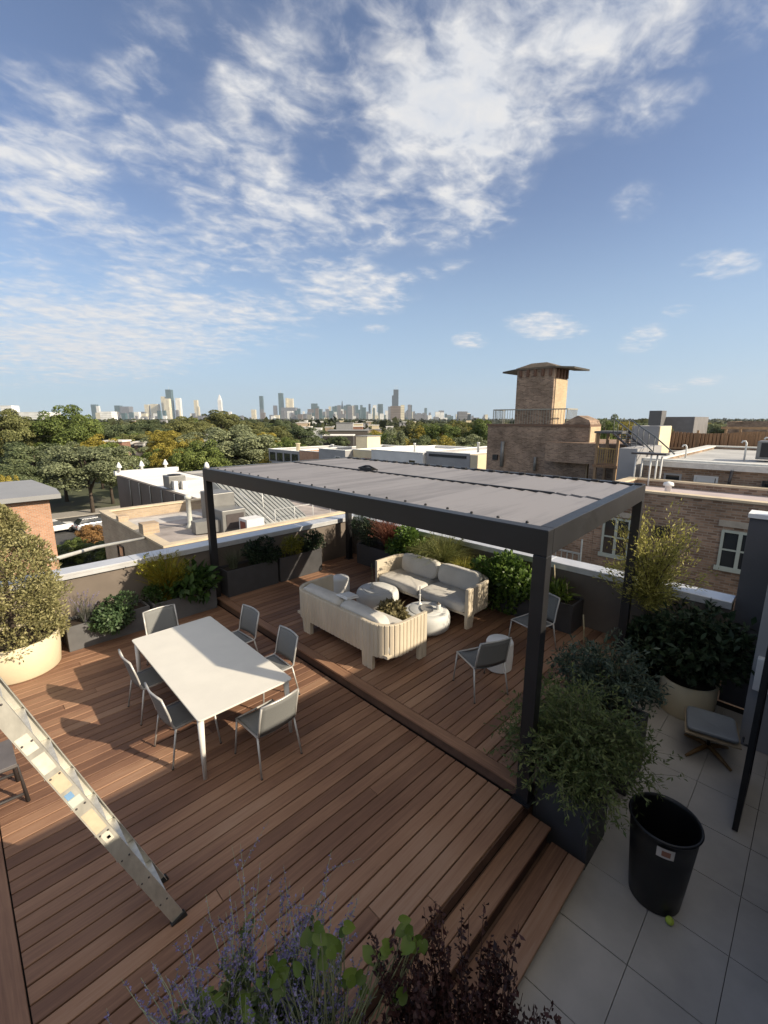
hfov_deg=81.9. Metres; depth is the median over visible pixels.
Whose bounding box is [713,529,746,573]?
window
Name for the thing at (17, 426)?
tree
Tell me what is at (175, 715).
dining chair
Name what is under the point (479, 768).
raised deck riser
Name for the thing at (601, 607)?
parapet wall
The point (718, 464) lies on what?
brick building
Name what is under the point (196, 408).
skyscraper
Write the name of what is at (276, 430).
tree
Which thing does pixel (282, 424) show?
tree
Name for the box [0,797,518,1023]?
deck base
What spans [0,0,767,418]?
sky
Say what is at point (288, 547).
round shrub
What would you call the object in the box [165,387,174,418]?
skyscraper
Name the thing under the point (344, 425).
house
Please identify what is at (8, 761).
chair
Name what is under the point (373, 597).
ottoman
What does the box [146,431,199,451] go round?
tree
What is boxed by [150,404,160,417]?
skyscraper
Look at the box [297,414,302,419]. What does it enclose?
skyscraper
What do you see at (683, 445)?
gooseneck vent
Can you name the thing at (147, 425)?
tree
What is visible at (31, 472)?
tree
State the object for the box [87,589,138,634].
trailing shrub
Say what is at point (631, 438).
metal stair
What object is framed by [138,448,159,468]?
tree
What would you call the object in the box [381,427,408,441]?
tree
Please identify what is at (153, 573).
yellow grass
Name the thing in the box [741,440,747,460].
gooseneck vent
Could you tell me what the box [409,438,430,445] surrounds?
tree
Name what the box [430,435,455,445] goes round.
tree
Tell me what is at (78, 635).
planter box
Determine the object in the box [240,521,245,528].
door
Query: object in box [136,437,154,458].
tree
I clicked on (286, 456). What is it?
window
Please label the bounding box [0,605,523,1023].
deck
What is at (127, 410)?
skyscraper
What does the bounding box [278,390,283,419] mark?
skyscraper
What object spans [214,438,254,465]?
tree
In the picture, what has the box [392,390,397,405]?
skyscraper
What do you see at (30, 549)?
golden conifer
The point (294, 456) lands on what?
window
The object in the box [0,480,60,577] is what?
brick house
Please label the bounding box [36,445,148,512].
tree
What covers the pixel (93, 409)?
skyscraper
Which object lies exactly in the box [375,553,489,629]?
outdoor sofa
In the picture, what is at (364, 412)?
skyscraper
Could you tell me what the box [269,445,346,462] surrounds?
row house
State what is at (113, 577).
parapet wall
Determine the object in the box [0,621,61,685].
cream pot
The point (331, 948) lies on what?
lime leaf plant
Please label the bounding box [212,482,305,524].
sloped skylight
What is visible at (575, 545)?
brick wing
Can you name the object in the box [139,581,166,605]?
amsonia bush
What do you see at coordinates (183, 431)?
tree
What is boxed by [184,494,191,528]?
vent stack
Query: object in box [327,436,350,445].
tree
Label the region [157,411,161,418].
skyscraper
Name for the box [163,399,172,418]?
skyscraper
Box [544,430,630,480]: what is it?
wooden porch
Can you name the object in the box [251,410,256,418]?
skyscraper
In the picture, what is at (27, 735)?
stepladder
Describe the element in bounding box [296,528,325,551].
dark shrub
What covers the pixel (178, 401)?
skyscraper
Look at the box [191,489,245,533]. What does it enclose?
air handler
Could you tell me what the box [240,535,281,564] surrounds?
dark shrub
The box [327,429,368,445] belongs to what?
house
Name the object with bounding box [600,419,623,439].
tree
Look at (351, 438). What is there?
house
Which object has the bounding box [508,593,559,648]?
dining chair
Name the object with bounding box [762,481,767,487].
window
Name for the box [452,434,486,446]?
tree
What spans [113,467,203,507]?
white roof building
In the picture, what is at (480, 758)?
raised deck border
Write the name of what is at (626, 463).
grey block
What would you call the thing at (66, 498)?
tree
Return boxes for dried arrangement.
[375,597,410,619]
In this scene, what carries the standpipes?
on the brick apartments
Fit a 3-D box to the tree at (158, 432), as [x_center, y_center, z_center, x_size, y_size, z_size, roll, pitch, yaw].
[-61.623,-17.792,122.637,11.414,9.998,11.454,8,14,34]
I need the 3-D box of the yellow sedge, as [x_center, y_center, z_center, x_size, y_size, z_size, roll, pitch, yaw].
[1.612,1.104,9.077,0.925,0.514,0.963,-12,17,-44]
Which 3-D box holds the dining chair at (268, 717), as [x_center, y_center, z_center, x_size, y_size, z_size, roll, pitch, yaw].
[-1.318,2.377,5.028,0.645,0.879,0.550,11,16,42]
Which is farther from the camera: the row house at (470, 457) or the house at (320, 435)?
the house at (320, 435)
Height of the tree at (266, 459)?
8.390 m
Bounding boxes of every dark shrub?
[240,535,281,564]
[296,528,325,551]
[615,612,680,681]
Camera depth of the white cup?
7.80 m
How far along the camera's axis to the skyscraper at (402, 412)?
2341.76 m
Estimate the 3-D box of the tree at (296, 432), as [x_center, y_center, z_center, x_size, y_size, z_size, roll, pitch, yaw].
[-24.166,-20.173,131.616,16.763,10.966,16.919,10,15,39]
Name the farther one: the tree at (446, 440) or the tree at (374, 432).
the tree at (374, 432)
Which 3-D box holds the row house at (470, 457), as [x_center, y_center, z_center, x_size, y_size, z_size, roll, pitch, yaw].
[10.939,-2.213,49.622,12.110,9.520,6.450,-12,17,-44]
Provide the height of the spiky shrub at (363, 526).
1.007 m
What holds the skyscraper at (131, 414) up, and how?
on the ground at (79, 500)
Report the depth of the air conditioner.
24.15 m
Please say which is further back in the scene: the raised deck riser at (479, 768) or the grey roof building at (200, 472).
the grey roof building at (200, 472)
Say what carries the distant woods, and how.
on the ground at (79, 500)
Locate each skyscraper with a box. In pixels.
[0,406,19,415]
[15,412,60,419]
[91,405,97,418]
[100,412,117,419]
[114,406,121,414]
[120,407,132,414]
[121,413,127,419]
[129,412,133,418]
[134,412,140,418]
[144,405,150,415]
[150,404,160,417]
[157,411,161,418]
[161,397,165,415]
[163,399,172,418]
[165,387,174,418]
[175,398,182,416]
[194,400,200,416]
[217,395,222,412]
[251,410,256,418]
[259,396,263,408]
[260,413,265,418]
[273,406,277,414]
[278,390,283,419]
[281,408,297,418]
[281,411,285,418]
[285,398,293,407]
[287,411,293,418]
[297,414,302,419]
[315,408,318,419]
[329,411,333,418]
[337,405,340,418]
[347,406,352,419]
[362,407,365,418]
[378,404,382,419]
[390,406,399,419]
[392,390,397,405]
[401,405,403,420]
[408,405,410,418]
[457,412,466,420]
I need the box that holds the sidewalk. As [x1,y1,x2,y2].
[51,506,119,518]
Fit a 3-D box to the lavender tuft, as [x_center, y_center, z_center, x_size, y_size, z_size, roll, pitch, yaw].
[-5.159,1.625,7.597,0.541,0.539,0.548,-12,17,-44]
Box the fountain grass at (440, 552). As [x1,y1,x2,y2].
[405,532,477,564]
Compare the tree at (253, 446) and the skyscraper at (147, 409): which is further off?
the skyscraper at (147, 409)
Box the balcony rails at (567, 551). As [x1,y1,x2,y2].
[555,539,582,561]
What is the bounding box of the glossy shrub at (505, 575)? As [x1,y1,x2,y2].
[466,549,531,615]
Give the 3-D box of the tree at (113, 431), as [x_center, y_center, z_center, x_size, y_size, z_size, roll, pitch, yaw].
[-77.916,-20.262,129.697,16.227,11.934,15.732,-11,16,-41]
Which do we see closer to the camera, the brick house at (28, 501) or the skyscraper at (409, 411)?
the brick house at (28, 501)
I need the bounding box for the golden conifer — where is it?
[0,503,74,661]
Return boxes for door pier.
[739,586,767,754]
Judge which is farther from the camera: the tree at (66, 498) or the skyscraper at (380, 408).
the skyscraper at (380, 408)
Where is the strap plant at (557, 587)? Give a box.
[549,576,581,603]
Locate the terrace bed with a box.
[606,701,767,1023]
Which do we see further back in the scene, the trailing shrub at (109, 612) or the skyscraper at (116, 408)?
the skyscraper at (116, 408)
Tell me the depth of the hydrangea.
10.07 m
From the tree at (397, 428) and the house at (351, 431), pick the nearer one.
the house at (351, 431)
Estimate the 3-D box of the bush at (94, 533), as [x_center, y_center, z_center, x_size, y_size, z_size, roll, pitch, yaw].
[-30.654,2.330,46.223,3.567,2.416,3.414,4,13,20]
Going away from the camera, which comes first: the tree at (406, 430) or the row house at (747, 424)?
the row house at (747, 424)
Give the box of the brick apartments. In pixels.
[590,476,767,709]
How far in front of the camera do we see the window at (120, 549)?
16.94 m
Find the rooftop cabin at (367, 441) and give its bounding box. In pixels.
[355,435,380,448]
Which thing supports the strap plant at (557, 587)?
in the planter box at (568, 618)
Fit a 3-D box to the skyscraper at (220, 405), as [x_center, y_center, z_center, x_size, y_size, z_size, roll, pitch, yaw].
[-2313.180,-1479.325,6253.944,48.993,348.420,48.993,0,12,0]
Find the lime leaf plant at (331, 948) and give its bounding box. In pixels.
[200,914,427,1023]
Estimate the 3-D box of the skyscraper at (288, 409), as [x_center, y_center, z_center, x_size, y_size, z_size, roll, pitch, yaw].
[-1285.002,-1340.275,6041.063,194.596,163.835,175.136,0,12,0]
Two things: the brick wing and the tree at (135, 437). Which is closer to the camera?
the brick wing
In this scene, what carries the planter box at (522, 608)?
on the raised deck at (428, 688)
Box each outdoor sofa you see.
[298,574,426,669]
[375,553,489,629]
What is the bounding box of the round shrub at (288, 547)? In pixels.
[279,534,303,557]
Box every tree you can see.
[0,408,46,456]
[0,441,73,480]
[0,463,57,501]
[0,475,19,481]
[28,404,104,484]
[29,441,87,501]
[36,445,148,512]
[77,433,128,488]
[80,442,146,503]
[97,422,146,442]
[113,433,138,439]
[119,434,151,441]
[128,420,171,432]
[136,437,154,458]
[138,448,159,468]
[145,430,175,438]
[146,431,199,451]
[148,437,187,469]
[161,416,215,439]
[166,428,192,434]
[168,439,233,471]
[174,424,280,465]
[190,409,242,438]
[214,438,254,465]
[218,421,251,428]
[220,448,242,463]
[240,419,269,426]
[241,422,269,430]
[251,426,291,438]
[256,432,279,462]
[257,452,271,463]
[264,420,297,430]
[268,436,306,450]
[280,426,329,446]
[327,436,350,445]
[367,432,396,444]
[371,429,396,434]
[381,427,402,432]
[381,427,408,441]
[381,430,405,445]
[395,435,412,445]
[400,420,432,441]
[408,425,431,441]
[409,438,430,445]
[417,434,445,445]
[420,424,461,443]
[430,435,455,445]
[449,420,472,442]
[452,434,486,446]
[456,418,490,445]
[592,498,718,614]
[597,414,618,437]
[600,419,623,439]
[617,421,635,437]
[634,418,647,422]
[707,423,726,433]
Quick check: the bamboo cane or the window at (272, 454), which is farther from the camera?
the window at (272, 454)
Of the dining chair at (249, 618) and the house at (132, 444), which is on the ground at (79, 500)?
the house at (132, 444)
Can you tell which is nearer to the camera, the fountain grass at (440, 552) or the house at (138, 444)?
the fountain grass at (440, 552)
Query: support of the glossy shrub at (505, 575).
in the planter box at (522, 608)
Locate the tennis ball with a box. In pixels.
[665,915,673,925]
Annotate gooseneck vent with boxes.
[682,444,687,457]
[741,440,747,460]
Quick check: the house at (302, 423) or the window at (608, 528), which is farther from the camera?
the house at (302, 423)
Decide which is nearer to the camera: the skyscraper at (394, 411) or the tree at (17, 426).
the tree at (17, 426)
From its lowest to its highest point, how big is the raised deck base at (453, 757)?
0.548 m
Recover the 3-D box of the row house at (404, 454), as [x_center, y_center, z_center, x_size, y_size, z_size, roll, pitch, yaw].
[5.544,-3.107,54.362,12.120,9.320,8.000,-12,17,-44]
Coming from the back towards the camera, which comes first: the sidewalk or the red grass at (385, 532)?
the sidewalk
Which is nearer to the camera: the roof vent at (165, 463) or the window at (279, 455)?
the roof vent at (165, 463)
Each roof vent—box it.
[116,462,121,470]
[163,459,167,467]
[663,481,673,491]
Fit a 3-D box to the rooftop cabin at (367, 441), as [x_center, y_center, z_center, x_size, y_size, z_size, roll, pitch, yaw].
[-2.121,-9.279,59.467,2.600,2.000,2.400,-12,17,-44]
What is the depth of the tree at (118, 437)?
116.52 m
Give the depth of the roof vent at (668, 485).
15.16 m
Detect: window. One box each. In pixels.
[117,544,124,556]
[270,452,275,460]
[277,452,282,460]
[284,453,289,461]
[292,454,297,460]
[598,518,630,559]
[663,473,681,479]
[693,475,718,482]
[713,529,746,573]
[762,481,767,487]
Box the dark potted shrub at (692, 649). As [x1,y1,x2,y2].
[626,596,757,692]
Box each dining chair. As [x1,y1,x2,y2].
[118,649,163,725]
[142,604,178,664]
[144,682,221,770]
[232,604,259,652]
[234,688,302,780]
[263,625,300,702]
[452,637,511,703]
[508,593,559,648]
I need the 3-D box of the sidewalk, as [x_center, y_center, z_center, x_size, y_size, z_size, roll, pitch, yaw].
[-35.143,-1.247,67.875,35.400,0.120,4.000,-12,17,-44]
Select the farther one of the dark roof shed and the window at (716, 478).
the dark roof shed
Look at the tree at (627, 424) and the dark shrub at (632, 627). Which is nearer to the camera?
the dark shrub at (632, 627)
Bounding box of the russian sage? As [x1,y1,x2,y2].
[104,819,376,1023]
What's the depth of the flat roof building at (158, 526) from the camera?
17.30 m
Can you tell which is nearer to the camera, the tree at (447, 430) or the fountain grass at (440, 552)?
the fountain grass at (440, 552)
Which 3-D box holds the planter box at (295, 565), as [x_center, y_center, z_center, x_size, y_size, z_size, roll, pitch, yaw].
[-2.107,1.218,10.661,1.180,0.570,0.460,-12,17,-44]
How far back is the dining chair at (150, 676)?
5.74 m
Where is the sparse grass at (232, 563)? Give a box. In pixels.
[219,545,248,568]
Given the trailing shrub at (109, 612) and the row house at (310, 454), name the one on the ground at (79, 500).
the row house at (310, 454)
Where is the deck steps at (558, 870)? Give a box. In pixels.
[366,814,584,1023]
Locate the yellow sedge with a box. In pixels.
[448,554,478,569]
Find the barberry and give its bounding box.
[362,901,561,1023]
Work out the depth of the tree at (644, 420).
303.43 m
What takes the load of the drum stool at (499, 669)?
on the raised deck at (428, 688)
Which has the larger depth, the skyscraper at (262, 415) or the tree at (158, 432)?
the skyscraper at (262, 415)
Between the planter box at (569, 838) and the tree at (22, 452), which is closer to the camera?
the planter box at (569, 838)
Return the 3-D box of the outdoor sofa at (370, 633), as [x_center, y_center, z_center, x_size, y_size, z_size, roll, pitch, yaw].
[-0.488,1.755,7.443,0.900,0.835,2.400,-12,17,-44]
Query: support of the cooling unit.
on the brick building at (718, 464)
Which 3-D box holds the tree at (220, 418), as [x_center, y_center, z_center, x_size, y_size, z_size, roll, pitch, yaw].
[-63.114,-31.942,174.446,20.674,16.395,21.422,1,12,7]
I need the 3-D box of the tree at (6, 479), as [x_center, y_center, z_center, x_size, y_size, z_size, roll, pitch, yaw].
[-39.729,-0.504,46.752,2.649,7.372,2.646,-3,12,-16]
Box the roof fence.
[669,427,767,449]
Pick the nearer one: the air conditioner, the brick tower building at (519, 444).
the air conditioner
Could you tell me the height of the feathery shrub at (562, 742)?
1.350 m
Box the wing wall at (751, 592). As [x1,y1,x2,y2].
[718,510,767,707]
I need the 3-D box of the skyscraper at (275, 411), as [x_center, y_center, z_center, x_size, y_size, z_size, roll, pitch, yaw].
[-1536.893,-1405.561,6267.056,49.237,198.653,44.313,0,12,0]
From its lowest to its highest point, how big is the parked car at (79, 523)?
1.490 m
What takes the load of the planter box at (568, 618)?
on the raised deck at (428, 688)
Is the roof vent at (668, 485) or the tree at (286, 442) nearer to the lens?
the roof vent at (668, 485)
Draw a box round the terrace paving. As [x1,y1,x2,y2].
[503,680,767,1023]
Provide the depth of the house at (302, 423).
324.58 m
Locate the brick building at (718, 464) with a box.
[643,445,767,487]
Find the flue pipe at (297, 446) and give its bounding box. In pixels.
[295,443,299,450]
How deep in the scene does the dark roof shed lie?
52.11 m
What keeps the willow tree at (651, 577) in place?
on the terrace paving
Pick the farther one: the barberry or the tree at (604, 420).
the tree at (604, 420)
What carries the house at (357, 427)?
on the ground at (79, 500)
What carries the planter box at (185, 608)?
on the deck at (375, 790)
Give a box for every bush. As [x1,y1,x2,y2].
[56,537,89,562]
[56,542,81,564]
[74,524,103,543]
[80,541,104,562]
[95,547,106,560]
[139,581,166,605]
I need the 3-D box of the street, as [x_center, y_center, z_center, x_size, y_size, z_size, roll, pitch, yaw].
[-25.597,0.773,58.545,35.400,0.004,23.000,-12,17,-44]
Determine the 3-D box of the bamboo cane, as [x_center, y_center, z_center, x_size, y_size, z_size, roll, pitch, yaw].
[3.297,1.948,7.311,0.037,0.522,0.072,-12,17,-44]
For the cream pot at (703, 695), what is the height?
0.520 m
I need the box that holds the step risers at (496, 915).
[352,807,549,1023]
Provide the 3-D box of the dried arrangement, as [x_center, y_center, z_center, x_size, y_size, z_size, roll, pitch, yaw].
[0.159,1.782,7.768,0.624,0.538,0.887,-12,17,-44]
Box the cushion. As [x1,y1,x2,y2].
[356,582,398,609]
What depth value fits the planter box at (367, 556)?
11.22 m
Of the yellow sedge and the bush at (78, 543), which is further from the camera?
the bush at (78, 543)
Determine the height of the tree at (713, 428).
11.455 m
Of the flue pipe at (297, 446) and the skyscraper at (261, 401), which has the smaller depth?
the flue pipe at (297, 446)
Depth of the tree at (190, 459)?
69.29 m
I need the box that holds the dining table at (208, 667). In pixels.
[132,616,292,779]
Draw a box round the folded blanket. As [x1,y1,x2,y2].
[336,591,358,599]
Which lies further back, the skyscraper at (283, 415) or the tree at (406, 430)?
the skyscraper at (283, 415)
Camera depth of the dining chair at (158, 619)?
7.03 m
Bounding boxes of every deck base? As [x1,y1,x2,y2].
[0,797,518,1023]
[217,604,543,823]
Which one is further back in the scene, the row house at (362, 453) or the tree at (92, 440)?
the tree at (92, 440)
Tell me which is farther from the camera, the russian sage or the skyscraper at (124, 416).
the skyscraper at (124, 416)
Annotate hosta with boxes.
[153,558,224,604]
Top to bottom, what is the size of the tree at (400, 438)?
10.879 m
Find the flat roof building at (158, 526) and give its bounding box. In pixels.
[99,498,344,559]
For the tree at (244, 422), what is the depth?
279.44 m
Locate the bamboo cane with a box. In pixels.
[583,615,584,644]
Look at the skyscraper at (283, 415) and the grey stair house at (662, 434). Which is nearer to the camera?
the grey stair house at (662, 434)
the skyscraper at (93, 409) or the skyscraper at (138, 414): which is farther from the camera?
the skyscraper at (93, 409)
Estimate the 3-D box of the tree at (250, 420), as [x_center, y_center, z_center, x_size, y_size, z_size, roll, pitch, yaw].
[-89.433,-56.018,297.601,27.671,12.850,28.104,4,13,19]
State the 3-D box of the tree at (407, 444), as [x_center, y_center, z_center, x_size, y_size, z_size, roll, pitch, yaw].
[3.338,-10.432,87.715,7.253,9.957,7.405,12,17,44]
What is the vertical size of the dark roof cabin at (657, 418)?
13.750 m
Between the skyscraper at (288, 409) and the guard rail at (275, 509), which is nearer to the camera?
the guard rail at (275, 509)
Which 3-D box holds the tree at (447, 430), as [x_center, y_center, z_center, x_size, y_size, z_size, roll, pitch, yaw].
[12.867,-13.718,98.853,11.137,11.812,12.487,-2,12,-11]
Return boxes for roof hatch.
[239,515,263,528]
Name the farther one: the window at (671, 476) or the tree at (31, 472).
the tree at (31, 472)
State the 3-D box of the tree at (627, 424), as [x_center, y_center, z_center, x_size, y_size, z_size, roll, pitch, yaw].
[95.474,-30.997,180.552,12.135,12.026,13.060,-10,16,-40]
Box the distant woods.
[0,416,767,434]
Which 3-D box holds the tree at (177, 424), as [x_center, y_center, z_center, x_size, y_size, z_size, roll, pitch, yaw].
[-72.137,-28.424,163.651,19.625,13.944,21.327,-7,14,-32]
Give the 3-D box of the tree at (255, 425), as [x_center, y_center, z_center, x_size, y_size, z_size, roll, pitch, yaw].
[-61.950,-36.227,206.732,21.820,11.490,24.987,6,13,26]
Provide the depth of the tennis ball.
3.78 m
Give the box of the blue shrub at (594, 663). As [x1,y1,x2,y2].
[546,627,674,734]
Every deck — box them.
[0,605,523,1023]
[221,553,637,784]
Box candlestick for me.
[417,586,421,604]
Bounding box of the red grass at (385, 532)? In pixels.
[367,519,399,549]
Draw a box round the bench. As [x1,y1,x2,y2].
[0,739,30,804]
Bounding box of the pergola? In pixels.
[202,457,645,808]
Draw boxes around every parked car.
[52,519,74,531]
[72,516,101,529]
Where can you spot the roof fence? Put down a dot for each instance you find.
(678, 440)
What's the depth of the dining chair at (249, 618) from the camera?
7.03 m
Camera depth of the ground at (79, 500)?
71.02 m
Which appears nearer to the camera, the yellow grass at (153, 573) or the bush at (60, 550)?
the yellow grass at (153, 573)
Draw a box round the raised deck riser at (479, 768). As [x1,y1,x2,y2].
[218,600,515,794]
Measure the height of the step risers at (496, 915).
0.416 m
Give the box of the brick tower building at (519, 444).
[486,362,600,478]
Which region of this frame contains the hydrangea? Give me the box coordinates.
[383,525,429,555]
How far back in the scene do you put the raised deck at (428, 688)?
6.79 m
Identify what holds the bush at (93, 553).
on the ground at (79, 500)
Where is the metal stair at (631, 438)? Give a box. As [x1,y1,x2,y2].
[613,419,674,454]
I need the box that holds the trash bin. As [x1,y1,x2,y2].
[628,792,704,916]
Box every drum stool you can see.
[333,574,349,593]
[486,634,513,673]
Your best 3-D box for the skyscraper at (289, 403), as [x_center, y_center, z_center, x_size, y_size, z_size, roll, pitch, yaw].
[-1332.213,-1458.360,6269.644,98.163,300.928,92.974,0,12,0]
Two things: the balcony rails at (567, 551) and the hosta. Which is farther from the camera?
the balcony rails at (567, 551)
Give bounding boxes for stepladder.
[0,677,187,926]
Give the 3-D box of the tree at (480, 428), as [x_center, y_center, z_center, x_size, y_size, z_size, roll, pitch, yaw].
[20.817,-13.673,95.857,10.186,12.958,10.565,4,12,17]
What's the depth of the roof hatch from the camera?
16.36 m
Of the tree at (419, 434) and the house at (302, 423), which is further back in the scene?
the house at (302, 423)
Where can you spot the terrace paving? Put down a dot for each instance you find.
(579, 970)
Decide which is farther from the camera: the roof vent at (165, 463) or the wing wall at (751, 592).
the roof vent at (165, 463)
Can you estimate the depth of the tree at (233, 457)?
82.61 m
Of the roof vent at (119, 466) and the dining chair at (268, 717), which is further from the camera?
the roof vent at (119, 466)
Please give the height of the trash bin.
0.828 m
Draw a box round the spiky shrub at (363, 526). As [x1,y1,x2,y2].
[351,514,380,546]
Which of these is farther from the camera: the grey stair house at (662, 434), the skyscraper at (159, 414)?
the skyscraper at (159, 414)
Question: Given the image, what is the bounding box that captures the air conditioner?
[163,474,187,489]
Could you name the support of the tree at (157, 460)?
on the ground at (79, 500)
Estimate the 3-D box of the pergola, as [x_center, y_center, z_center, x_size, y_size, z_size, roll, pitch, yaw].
[0.252,0.703,7.925,3.860,2.965,7.212,-12,17,-44]
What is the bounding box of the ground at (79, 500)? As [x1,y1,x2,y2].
[49,419,718,567]
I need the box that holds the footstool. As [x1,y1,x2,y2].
[684,706,741,771]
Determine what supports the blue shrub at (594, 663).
in the planter box at (645, 718)
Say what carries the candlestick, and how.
on the coffee table at (438, 622)
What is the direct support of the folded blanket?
on the outdoor sofa at (370, 633)
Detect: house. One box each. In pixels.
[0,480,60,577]
[102,440,132,468]
[130,442,136,468]
[132,441,146,468]
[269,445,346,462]
[296,422,309,425]
[299,449,318,459]
[305,428,322,441]
[318,445,399,458]
[322,434,354,446]
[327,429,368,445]
[336,422,353,428]
[352,445,423,458]
[353,426,362,428]
[371,445,467,463]
[426,446,486,468]
[631,425,671,452]
[726,421,767,433]
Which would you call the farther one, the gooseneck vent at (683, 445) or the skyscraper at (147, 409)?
the skyscraper at (147, 409)
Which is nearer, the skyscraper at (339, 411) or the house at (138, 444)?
the house at (138, 444)
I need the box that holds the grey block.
[616,445,661,479]
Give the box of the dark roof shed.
[665,417,708,432]
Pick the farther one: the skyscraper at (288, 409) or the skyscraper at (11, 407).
the skyscraper at (288, 409)
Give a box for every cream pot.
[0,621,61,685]
[658,668,718,720]
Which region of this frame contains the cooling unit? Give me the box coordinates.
[755,440,767,459]
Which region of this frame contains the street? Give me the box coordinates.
[54,514,103,565]
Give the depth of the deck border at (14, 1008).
3.13 m
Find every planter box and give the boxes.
[62,599,149,651]
[145,586,216,618]
[219,559,278,597]
[271,547,321,581]
[357,541,390,568]
[487,586,529,616]
[532,762,611,869]
[547,592,583,633]
[586,702,648,796]
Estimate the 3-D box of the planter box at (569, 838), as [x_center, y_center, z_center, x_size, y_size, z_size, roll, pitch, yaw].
[1.916,2.989,4.545,0.530,0.780,0.550,-12,17,-44]
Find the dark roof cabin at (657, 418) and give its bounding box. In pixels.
[648,411,666,425]
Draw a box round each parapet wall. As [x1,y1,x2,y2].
[0,514,356,641]
[353,515,735,698]
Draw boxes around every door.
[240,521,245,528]
[732,646,767,831]
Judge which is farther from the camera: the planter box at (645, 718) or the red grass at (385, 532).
the red grass at (385, 532)
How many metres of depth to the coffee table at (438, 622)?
7.65 m
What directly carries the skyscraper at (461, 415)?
on the ground at (79, 500)
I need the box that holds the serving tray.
[420,604,433,612]
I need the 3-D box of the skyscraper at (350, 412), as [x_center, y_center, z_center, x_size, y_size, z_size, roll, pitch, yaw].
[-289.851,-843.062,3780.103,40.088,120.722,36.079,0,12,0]
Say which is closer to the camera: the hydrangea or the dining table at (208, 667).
the dining table at (208, 667)
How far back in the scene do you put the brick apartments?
13.66 m
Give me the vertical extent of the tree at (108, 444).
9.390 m
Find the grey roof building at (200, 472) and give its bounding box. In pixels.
[186,470,202,475]
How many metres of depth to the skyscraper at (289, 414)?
5762.06 m
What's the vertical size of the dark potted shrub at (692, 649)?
1.386 m
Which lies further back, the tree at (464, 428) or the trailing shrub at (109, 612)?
the tree at (464, 428)
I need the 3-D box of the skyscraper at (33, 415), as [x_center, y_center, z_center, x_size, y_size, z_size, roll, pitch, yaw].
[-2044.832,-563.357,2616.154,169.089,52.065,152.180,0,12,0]
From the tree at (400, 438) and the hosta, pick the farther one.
the tree at (400, 438)
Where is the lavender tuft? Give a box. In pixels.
[69,591,98,621]
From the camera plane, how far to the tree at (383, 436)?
85.58 m
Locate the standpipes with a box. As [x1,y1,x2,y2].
[631,452,669,485]
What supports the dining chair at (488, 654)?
on the raised deck at (428, 688)
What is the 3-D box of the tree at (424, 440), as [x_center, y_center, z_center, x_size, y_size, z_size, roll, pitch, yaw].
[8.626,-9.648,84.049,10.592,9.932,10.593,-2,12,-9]
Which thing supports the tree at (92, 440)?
on the ground at (79, 500)
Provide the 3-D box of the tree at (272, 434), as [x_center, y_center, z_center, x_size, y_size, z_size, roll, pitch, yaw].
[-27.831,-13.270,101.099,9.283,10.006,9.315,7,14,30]
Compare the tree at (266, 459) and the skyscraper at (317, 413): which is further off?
the skyscraper at (317, 413)
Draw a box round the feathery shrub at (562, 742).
[483,662,687,847]
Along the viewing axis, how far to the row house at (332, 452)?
57.31 m
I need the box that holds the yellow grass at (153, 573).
[133,550,196,600]
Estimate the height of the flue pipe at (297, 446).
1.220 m
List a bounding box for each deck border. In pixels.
[0,837,30,1023]
[217,595,516,786]
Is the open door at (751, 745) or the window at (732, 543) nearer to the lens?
the open door at (751, 745)
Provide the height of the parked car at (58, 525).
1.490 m
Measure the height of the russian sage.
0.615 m
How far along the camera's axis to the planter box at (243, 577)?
9.57 m
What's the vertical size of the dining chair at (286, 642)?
0.879 m
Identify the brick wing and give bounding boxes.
[551,530,593,563]
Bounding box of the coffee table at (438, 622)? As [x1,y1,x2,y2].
[405,601,449,636]
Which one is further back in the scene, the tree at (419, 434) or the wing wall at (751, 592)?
the tree at (419, 434)
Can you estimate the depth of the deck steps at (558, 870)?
3.77 m
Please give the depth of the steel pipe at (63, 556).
11.43 m
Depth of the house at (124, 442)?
94.49 m
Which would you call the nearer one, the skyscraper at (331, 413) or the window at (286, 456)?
the window at (286, 456)
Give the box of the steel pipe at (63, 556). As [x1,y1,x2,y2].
[50,537,145,560]
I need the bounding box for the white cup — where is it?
[436,602,440,609]
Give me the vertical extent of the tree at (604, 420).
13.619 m
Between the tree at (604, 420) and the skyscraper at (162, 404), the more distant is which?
the skyscraper at (162, 404)
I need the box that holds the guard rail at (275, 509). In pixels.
[240,493,312,522]

